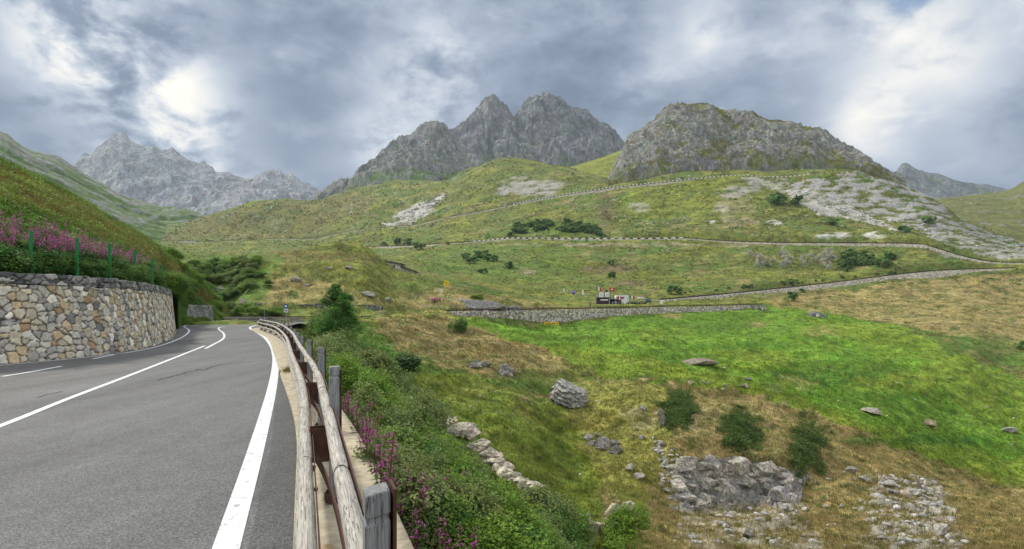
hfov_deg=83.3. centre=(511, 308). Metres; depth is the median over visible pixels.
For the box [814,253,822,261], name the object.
bare shrub
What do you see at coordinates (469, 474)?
alder shrub
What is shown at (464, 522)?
leafy shrub
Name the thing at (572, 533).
alder shrub
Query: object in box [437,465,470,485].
leafy shrub
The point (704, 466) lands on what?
cliff rock
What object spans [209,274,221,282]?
willow shrub
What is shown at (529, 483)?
ledge rock
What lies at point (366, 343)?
alder shrub
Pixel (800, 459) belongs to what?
creeping shrub
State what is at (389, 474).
fireweed
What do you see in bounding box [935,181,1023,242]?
hill
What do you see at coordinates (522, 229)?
mountain shrub
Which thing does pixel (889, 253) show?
mountain shrub
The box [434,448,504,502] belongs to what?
leafy shrub
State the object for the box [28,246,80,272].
alder shrub
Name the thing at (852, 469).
stone
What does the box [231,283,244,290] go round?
leafy shrub
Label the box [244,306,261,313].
leafy shrub
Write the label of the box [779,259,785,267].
bare shrub
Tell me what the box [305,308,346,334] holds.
alder shrub
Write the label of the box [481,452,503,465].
ledge rock
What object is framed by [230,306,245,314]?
leafy shrub
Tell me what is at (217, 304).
leafy shrub
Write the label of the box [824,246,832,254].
bare shrub
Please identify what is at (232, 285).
alder shrub
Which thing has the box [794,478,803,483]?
cliff rock
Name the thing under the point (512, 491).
leafy shrub
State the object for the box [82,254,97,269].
alder shrub
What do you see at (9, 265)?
alder shrub
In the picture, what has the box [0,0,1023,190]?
sky
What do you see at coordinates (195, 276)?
leafy shrub
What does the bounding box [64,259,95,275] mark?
alder shrub
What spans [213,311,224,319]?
leafy shrub
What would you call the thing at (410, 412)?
willow shrub
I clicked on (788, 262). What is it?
bare shrub
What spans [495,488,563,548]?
leafy shrub
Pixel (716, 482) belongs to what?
cliff rock
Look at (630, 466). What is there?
stone
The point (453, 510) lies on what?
alder shrub
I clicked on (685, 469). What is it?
cliff rock
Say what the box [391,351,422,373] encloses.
dark shrub
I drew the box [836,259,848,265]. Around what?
mountain shrub
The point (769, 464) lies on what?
cliff rock
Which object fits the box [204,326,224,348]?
road marking
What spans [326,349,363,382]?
leafy shrub
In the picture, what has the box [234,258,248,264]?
willow shrub
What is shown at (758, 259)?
bare shrub
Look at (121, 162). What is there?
mountain
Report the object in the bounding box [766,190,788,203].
mountain shrub
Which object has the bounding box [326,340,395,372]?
willow shrub
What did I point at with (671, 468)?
cliff rock
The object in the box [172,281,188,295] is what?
leafy shrub
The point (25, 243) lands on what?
alder shrub
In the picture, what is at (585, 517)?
leafy shrub
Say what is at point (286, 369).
grass tuft
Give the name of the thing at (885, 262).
mountain shrub
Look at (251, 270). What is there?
leafy shrub
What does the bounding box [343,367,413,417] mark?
leafy shrub
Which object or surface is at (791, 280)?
mountain shrub
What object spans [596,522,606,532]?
cliff rock
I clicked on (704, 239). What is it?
guardrail
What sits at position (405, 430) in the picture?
willow shrub
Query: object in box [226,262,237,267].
willow shrub
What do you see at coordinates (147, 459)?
road
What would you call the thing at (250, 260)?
leafy shrub
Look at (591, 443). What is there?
outcrop rock
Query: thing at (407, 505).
leafy shrub
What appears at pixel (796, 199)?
mountain shrub
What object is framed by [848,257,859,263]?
mountain shrub
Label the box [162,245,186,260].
leafy shrub
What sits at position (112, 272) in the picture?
alder shrub
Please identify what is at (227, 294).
alder shrub
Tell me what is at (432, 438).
willow shrub
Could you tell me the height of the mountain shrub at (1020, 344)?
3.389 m
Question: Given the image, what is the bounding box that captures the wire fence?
[0,231,166,287]
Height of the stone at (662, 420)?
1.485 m
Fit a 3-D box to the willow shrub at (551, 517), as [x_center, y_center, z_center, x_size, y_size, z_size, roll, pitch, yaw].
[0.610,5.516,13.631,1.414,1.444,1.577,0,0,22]
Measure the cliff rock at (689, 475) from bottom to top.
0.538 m
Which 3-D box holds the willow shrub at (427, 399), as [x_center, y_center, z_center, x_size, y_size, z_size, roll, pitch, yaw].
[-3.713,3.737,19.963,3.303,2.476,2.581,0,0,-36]
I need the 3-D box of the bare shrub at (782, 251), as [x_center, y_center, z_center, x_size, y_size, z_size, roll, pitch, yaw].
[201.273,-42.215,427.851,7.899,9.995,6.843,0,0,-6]
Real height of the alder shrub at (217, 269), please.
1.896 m
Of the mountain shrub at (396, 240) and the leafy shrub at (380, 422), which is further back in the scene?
the mountain shrub at (396, 240)
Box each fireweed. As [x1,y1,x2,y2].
[0,210,168,283]
[342,391,479,548]
[428,297,443,302]
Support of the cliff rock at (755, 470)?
on the terrain at (864, 188)
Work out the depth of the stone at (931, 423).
85.42 m
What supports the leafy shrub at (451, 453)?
on the terrain at (864, 188)
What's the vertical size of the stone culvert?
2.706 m
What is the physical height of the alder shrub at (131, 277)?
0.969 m
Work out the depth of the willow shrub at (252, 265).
134.04 m
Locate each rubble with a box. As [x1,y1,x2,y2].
[380,326,1023,474]
[390,185,1023,254]
[659,449,969,548]
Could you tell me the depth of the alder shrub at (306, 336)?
46.61 m
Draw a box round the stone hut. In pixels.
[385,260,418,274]
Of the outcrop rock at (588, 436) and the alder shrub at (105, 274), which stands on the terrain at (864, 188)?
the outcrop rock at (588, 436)
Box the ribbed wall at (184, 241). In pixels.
[168,241,195,242]
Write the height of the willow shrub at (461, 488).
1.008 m
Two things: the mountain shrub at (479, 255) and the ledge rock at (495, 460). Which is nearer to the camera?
the ledge rock at (495, 460)
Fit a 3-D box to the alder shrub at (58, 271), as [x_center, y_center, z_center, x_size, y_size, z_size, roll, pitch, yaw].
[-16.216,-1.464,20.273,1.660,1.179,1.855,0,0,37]
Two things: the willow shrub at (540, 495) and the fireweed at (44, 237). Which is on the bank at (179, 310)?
the fireweed at (44, 237)
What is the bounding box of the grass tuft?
[279,366,289,373]
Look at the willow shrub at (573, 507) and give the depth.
19.27 m
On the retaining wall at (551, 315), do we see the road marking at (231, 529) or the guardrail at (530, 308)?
the guardrail at (530, 308)
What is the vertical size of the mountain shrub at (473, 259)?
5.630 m
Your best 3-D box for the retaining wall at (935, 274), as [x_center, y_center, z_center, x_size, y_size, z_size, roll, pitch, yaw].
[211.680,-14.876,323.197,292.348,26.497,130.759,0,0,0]
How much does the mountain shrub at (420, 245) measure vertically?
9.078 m
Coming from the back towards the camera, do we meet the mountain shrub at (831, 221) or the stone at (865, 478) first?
the mountain shrub at (831, 221)
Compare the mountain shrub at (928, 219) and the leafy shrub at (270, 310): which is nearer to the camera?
the leafy shrub at (270, 310)
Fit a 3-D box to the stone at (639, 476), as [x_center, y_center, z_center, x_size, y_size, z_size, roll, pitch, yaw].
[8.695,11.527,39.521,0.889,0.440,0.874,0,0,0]
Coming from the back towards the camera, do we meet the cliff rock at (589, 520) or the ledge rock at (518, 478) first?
the cliff rock at (589, 520)
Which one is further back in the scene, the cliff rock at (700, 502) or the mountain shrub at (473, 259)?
the mountain shrub at (473, 259)
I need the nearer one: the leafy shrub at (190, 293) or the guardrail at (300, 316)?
the leafy shrub at (190, 293)
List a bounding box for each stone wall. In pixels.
[0,272,175,363]
[187,305,213,322]
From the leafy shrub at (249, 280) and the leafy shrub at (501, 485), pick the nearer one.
the leafy shrub at (501, 485)
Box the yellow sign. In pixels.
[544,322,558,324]
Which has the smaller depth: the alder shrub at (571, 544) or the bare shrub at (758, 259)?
the alder shrub at (571, 544)
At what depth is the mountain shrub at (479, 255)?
454.83 m
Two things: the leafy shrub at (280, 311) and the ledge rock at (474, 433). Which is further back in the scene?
the leafy shrub at (280, 311)
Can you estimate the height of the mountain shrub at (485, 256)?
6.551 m
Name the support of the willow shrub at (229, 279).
on the terrain at (864, 188)
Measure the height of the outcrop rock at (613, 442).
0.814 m
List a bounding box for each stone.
[289,277,300,281]
[361,291,374,297]
[625,463,633,469]
[632,473,644,479]
[657,408,663,415]
[659,414,665,427]
[742,527,753,537]
[769,539,778,545]
[845,466,856,473]
[858,475,869,481]
[883,480,895,485]
[909,488,920,495]
[924,419,936,426]
[933,523,947,535]
[1002,427,1017,432]
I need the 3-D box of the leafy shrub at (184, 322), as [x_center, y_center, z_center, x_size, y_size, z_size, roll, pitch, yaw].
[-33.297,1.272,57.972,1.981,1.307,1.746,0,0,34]
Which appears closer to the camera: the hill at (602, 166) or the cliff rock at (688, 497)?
the cliff rock at (688, 497)
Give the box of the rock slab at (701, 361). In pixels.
[682,358,717,365]
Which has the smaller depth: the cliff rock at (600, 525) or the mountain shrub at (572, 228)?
the cliff rock at (600, 525)
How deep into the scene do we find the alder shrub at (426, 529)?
5.75 m
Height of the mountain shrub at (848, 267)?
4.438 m
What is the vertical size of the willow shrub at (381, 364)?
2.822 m
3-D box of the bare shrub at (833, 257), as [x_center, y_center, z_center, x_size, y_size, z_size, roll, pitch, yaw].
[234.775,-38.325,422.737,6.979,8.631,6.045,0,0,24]
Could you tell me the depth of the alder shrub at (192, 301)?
69.51 m
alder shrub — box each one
[0,238,51,264]
[0,239,45,272]
[0,243,15,266]
[0,246,22,271]
[6,244,52,273]
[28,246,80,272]
[34,245,84,270]
[42,255,74,274]
[61,252,82,274]
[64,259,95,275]
[74,248,112,271]
[81,261,111,276]
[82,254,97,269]
[85,247,97,259]
[87,268,110,277]
[89,254,114,269]
[93,259,127,279]
[106,252,129,261]
[107,256,152,281]
[111,255,129,269]
[113,262,141,278]
[116,267,133,279]
[131,266,151,281]
[136,260,170,281]
[154,274,166,286]
[166,269,193,281]
[168,278,194,293]
[187,298,203,309]
[194,297,211,307]
[205,260,218,265]
[207,267,225,272]
[215,264,230,269]
[216,291,226,299]
[220,290,239,297]
[226,284,237,288]
[240,282,258,288]
[252,271,267,276]
[261,279,275,284]
[296,332,309,344]
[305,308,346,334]
[345,331,370,349]
[352,340,382,353]
[382,460,439,540]
[400,485,444,542]
[418,412,450,446]
[419,436,480,483]
[420,494,474,547]
[436,465,490,487]
[446,317,467,331]
[454,448,492,479]
[461,460,492,489]
[486,511,558,548]
[507,517,565,548]
[537,501,592,548]
[542,519,565,537]
[551,532,579,548]
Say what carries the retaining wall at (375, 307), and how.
on the terrain at (864, 188)
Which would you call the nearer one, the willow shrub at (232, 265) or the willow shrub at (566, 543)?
the willow shrub at (566, 543)
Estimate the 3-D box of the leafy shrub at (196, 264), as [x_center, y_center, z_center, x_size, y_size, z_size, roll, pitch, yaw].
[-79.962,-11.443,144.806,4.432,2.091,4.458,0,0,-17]
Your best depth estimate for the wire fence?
20.69 m
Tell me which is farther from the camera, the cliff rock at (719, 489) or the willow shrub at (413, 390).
the cliff rock at (719, 489)
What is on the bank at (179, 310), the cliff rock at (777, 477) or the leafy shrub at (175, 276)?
the leafy shrub at (175, 276)
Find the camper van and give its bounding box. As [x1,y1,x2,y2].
[615,295,628,303]
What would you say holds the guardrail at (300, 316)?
on the terrain at (864, 188)
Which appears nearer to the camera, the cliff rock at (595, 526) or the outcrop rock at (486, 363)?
the cliff rock at (595, 526)
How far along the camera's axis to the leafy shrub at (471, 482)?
7.20 m
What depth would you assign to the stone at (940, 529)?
32.54 m
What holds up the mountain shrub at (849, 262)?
on the terrain at (864, 188)
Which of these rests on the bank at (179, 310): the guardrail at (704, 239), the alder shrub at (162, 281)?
the alder shrub at (162, 281)
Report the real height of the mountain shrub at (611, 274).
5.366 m
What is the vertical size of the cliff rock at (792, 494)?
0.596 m
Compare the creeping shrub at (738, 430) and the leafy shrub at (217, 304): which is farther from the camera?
the leafy shrub at (217, 304)
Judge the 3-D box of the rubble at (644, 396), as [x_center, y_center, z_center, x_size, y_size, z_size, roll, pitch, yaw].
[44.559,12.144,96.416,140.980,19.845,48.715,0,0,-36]
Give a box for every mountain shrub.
[393,237,400,243]
[402,238,412,244]
[412,241,426,248]
[460,253,470,259]
[465,257,476,262]
[474,251,483,258]
[477,267,487,272]
[480,253,490,260]
[488,255,498,260]
[503,261,513,267]
[513,221,521,226]
[518,227,528,232]
[560,217,572,222]
[568,226,578,231]
[607,270,615,278]
[666,283,683,293]
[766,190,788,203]
[784,290,798,299]
[788,278,798,283]
[789,194,803,203]
[828,218,838,224]
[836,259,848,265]
[837,257,853,264]
[838,262,847,267]
[839,251,853,258]
[841,265,853,270]
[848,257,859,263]
[856,250,867,255]
[864,253,876,259]
[873,257,891,266]
[881,250,897,259]
[898,224,913,231]
[921,215,937,223]
[1014,340,1023,348]
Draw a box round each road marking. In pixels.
[0,346,203,426]
[5,325,189,364]
[5,366,61,375]
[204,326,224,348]
[212,325,278,548]
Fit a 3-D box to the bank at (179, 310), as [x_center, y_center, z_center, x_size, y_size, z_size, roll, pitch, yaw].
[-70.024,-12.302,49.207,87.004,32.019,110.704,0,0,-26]
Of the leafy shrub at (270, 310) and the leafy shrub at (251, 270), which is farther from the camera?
the leafy shrub at (251, 270)
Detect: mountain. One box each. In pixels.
[73,131,322,215]
[314,121,486,199]
[449,91,624,166]
[608,102,905,185]
[895,163,1008,198]
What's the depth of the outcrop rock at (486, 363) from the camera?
63.14 m
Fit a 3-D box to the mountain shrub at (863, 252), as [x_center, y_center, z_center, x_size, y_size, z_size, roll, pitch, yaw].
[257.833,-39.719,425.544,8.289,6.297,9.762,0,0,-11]
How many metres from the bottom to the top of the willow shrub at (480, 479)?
1.159 m
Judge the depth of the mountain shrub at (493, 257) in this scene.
428.59 m
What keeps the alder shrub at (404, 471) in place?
on the terrain at (864, 188)
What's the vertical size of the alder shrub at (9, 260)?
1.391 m
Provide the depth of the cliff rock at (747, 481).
41.33 m
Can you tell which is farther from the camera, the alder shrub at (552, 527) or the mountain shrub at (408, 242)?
the mountain shrub at (408, 242)
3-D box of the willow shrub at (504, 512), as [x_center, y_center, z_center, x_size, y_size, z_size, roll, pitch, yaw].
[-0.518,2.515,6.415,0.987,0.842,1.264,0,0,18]
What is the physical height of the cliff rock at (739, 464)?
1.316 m
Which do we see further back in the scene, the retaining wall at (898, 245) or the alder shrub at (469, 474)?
the retaining wall at (898, 245)
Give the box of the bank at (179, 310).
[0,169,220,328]
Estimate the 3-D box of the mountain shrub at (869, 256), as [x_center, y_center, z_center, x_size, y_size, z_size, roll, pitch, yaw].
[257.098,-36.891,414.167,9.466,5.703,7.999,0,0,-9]
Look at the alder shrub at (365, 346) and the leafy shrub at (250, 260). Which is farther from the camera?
the leafy shrub at (250, 260)
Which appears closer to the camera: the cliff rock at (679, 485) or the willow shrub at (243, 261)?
the cliff rock at (679, 485)
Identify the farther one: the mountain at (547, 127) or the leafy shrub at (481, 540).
the mountain at (547, 127)
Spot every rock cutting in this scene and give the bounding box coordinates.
[448,299,506,310]
[502,305,523,312]
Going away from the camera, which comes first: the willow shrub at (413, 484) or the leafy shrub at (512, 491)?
the willow shrub at (413, 484)
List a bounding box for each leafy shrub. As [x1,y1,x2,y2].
[0,229,23,243]
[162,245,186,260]
[164,270,187,291]
[166,282,182,294]
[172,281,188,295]
[182,261,191,271]
[182,315,189,324]
[186,259,201,265]
[186,287,196,298]
[190,271,205,281]
[190,279,202,288]
[196,262,213,268]
[196,316,204,321]
[197,277,208,286]
[210,299,227,310]
[212,293,221,300]
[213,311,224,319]
[217,258,230,264]
[228,257,239,263]
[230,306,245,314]
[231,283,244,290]
[240,303,252,308]
[241,278,259,284]
[243,269,256,272]
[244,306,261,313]
[247,258,260,263]
[249,254,262,260]
[256,308,268,315]
[267,307,277,314]
[270,305,285,315]
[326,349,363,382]
[326,351,392,400]
[342,364,389,400]
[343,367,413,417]
[358,410,401,431]
[361,418,429,455]
[381,436,420,454]
[398,488,426,525]
[412,414,438,439]
[415,494,517,548]
[419,488,492,548]
[423,419,446,448]
[429,436,474,469]
[434,431,472,458]
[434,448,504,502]
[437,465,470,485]
[443,473,463,487]
[444,468,499,511]
[469,294,484,300]
[469,472,528,525]
[476,509,557,548]
[493,477,523,502]
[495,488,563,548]
[567,500,595,548]
[595,499,657,548]
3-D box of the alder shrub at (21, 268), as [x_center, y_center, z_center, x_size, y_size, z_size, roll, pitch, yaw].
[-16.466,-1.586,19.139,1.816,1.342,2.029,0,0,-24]
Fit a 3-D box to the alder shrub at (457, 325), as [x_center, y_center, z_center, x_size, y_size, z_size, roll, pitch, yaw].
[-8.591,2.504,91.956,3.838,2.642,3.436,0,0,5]
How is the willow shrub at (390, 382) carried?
on the terrain at (864, 188)
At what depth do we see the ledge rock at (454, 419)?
26.00 m
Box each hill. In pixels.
[0,131,203,241]
[572,150,620,177]
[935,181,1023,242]
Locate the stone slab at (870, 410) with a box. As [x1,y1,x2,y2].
[860,407,882,414]
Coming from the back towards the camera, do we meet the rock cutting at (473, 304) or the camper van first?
the camper van
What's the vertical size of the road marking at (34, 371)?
0.001 m
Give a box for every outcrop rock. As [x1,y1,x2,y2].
[481,361,491,366]
[498,364,507,370]
[583,433,592,440]
[586,440,597,446]
[595,442,608,450]
[603,441,611,447]
[608,445,622,454]
[609,440,620,445]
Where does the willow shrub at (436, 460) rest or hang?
on the terrain at (864, 188)
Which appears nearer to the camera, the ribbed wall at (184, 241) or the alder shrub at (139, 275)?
the alder shrub at (139, 275)
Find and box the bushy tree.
[310,282,363,342]
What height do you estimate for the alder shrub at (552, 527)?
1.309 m
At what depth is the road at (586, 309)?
187.65 m
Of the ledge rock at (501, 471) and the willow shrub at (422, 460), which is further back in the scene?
the ledge rock at (501, 471)
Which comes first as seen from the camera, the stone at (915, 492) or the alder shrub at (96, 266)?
the alder shrub at (96, 266)
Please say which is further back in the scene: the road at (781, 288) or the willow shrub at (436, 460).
the road at (781, 288)
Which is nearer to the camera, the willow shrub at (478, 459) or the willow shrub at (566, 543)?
the willow shrub at (566, 543)
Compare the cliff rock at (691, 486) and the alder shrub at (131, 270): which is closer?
the alder shrub at (131, 270)
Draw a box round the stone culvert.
[752,305,767,310]
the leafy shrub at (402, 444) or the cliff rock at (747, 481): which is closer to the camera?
the leafy shrub at (402, 444)
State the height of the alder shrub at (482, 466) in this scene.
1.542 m
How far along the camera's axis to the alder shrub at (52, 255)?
20.08 m
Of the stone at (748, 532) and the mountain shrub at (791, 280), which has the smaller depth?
the stone at (748, 532)
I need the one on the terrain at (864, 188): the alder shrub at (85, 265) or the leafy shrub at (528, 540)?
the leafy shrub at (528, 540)
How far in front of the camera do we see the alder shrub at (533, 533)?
6.55 m
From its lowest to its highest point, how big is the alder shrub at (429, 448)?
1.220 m
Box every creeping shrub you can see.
[656,386,701,430]
[715,403,767,455]
[785,406,831,478]
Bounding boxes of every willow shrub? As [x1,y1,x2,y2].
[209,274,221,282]
[223,267,234,275]
[224,276,235,282]
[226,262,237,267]
[227,302,239,308]
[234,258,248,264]
[234,275,245,281]
[241,267,255,274]
[243,282,255,288]
[246,261,259,267]
[305,329,353,360]
[306,325,366,363]
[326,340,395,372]
[342,377,461,437]
[349,437,436,474]
[351,435,450,477]
[353,347,403,390]
[361,416,418,454]
[370,369,411,402]
[378,437,420,462]
[380,360,425,399]
[383,453,464,548]
[388,386,451,418]
[398,461,466,544]
[401,383,438,426]
[415,457,505,510]
[418,432,452,452]
[438,469,489,519]
[450,480,510,531]
[452,503,508,542]
[455,444,488,478]
[462,450,490,476]
[465,498,497,525]
[515,476,568,531]
[520,489,582,541]
[535,510,566,541]
[549,524,576,548]
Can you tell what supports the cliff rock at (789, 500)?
on the terrain at (864, 188)
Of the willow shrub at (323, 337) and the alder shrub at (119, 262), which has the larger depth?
the willow shrub at (323, 337)
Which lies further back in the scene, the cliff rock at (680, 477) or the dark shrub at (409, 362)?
the dark shrub at (409, 362)
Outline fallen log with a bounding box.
[914,476,923,489]
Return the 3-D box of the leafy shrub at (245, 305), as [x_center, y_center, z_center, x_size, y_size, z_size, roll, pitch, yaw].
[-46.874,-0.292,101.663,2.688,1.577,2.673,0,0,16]
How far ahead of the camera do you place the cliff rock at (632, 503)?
24.40 m
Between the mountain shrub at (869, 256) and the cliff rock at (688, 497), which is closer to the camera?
the cliff rock at (688, 497)
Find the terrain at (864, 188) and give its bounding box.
[156,158,1023,548]
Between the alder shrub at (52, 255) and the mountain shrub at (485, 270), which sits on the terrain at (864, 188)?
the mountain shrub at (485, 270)
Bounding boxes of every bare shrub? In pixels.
[755,255,764,262]
[778,245,788,255]
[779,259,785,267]
[785,256,791,265]
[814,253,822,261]
[819,259,829,267]
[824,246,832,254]
[829,251,835,260]
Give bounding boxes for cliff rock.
[582,513,591,528]
[587,533,595,546]
[589,521,599,530]
[590,526,598,533]
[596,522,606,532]
[605,503,622,516]
[621,500,634,511]
[668,466,679,472]
[670,479,688,491]
[671,475,686,482]
[676,456,697,466]
[679,465,693,473]
[680,492,698,502]
[684,473,693,478]
[685,483,696,490]
[696,462,714,469]
[696,477,714,489]
[696,499,707,506]
[698,492,711,503]
[703,470,712,476]
[709,464,722,478]
[712,487,721,492]
[715,478,721,484]
[722,462,735,473]
[726,472,734,476]
[727,456,750,474]
[736,474,756,487]
[751,466,771,476]
[752,461,778,474]
[758,477,769,482]
[760,482,771,495]
[773,474,786,480]
[777,466,787,472]
[778,472,793,484]
[781,497,793,504]
[783,484,791,490]
[789,492,797,498]
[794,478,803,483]
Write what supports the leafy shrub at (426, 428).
on the terrain at (864, 188)
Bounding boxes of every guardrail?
[162,170,896,241]
[223,316,302,321]
[248,316,370,319]
[257,316,396,548]
[366,237,1023,262]
[441,303,760,311]
[659,267,1015,299]
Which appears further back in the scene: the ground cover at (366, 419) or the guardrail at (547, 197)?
the guardrail at (547, 197)
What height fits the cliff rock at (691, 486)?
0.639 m
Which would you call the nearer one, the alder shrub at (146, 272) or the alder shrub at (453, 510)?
the alder shrub at (453, 510)
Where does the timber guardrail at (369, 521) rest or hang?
on the concrete kerb
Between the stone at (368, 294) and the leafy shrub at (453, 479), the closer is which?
the leafy shrub at (453, 479)
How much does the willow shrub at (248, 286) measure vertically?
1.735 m
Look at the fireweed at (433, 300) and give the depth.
135.58 m
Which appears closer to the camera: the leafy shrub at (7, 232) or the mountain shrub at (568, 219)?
the leafy shrub at (7, 232)
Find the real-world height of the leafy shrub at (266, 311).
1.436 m
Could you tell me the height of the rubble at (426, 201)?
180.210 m
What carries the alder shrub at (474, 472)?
on the terrain at (864, 188)
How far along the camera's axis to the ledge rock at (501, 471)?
22.11 m
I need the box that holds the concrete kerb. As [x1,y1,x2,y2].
[252,327,413,548]
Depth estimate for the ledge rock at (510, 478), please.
21.32 m
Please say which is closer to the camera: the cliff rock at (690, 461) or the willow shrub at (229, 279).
the cliff rock at (690, 461)
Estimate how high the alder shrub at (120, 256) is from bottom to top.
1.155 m
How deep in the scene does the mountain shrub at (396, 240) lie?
697.47 m
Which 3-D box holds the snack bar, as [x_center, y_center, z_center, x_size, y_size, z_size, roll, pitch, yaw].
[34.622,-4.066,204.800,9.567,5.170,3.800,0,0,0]
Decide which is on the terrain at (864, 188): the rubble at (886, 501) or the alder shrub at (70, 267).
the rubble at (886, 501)
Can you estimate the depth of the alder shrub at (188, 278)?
50.77 m
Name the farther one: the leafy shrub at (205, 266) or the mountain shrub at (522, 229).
the mountain shrub at (522, 229)
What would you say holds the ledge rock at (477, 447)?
on the terrain at (864, 188)
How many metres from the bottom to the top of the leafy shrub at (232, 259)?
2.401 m
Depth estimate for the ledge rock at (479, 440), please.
23.97 m
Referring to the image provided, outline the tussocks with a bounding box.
[157,158,1023,384]
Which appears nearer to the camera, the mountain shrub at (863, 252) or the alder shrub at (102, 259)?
the alder shrub at (102, 259)
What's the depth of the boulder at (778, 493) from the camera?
39.45 m
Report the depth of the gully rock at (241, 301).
104.36 m
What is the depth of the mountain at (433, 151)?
1384.68 m
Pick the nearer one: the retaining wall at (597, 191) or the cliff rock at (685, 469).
the cliff rock at (685, 469)
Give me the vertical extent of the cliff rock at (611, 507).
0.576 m
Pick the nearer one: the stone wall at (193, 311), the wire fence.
the wire fence
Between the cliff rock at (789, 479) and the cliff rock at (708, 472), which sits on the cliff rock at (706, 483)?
the cliff rock at (708, 472)
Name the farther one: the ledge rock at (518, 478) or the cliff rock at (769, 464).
the cliff rock at (769, 464)
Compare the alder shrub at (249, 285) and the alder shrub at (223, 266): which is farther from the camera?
the alder shrub at (223, 266)
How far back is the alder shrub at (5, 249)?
18.27 m
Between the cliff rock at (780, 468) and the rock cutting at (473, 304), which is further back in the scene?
the rock cutting at (473, 304)
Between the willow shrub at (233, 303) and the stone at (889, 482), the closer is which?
the stone at (889, 482)
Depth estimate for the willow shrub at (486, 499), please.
6.59 m
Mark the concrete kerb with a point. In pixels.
(329, 534)
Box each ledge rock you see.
[438,418,457,422]
[447,422,476,437]
[463,428,480,441]
[465,443,489,451]
[468,438,486,444]
[477,447,499,458]
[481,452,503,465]
[487,458,504,462]
[492,461,514,471]
[496,467,512,475]
[500,471,522,479]
[506,477,516,483]
[514,477,525,480]
[517,479,530,489]
[524,481,540,489]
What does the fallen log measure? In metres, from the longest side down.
2.071 x 0.755 x 0.385 m
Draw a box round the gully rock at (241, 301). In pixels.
[239,299,246,303]
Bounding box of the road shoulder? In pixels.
[248,378,296,548]
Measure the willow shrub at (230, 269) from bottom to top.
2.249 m
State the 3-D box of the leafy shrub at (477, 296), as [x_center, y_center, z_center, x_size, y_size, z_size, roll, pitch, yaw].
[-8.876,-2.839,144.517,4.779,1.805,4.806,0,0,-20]
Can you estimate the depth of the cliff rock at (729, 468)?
41.53 m
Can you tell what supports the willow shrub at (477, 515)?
on the terrain at (864, 188)
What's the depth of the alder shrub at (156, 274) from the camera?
29.99 m
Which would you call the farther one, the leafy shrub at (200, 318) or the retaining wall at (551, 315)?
the retaining wall at (551, 315)
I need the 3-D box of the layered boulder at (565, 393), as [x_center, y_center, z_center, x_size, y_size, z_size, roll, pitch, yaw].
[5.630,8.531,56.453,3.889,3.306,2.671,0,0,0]
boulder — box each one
[550,378,588,408]
[717,478,738,500]
[768,486,789,501]
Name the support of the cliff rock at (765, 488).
on the terrain at (864, 188)
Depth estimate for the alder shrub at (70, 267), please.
20.64 m
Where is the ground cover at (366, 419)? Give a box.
[342,392,594,548]
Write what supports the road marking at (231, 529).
on the road at (147, 459)
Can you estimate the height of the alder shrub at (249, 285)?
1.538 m
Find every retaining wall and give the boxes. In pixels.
[220,180,690,241]
[255,303,382,310]
[378,239,1023,263]
[450,305,751,321]
[658,268,1010,300]
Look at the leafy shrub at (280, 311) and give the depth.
101.21 m
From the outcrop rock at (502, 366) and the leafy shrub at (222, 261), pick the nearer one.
the outcrop rock at (502, 366)
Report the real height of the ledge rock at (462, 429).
0.693 m
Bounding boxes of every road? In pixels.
[0,322,307,548]
[454,305,744,311]
[651,272,919,300]
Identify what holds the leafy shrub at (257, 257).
on the terrain at (864, 188)
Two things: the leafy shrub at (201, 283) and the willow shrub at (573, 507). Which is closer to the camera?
the willow shrub at (573, 507)
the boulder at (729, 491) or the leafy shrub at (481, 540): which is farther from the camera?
the boulder at (729, 491)
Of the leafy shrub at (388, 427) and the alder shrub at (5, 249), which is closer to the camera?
the leafy shrub at (388, 427)
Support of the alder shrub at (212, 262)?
on the terrain at (864, 188)
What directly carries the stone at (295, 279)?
on the terrain at (864, 188)
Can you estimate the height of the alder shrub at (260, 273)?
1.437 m
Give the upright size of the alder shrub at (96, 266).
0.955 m
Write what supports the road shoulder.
on the road at (147, 459)
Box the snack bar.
[595,290,622,303]
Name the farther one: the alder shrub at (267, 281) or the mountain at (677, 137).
the mountain at (677, 137)

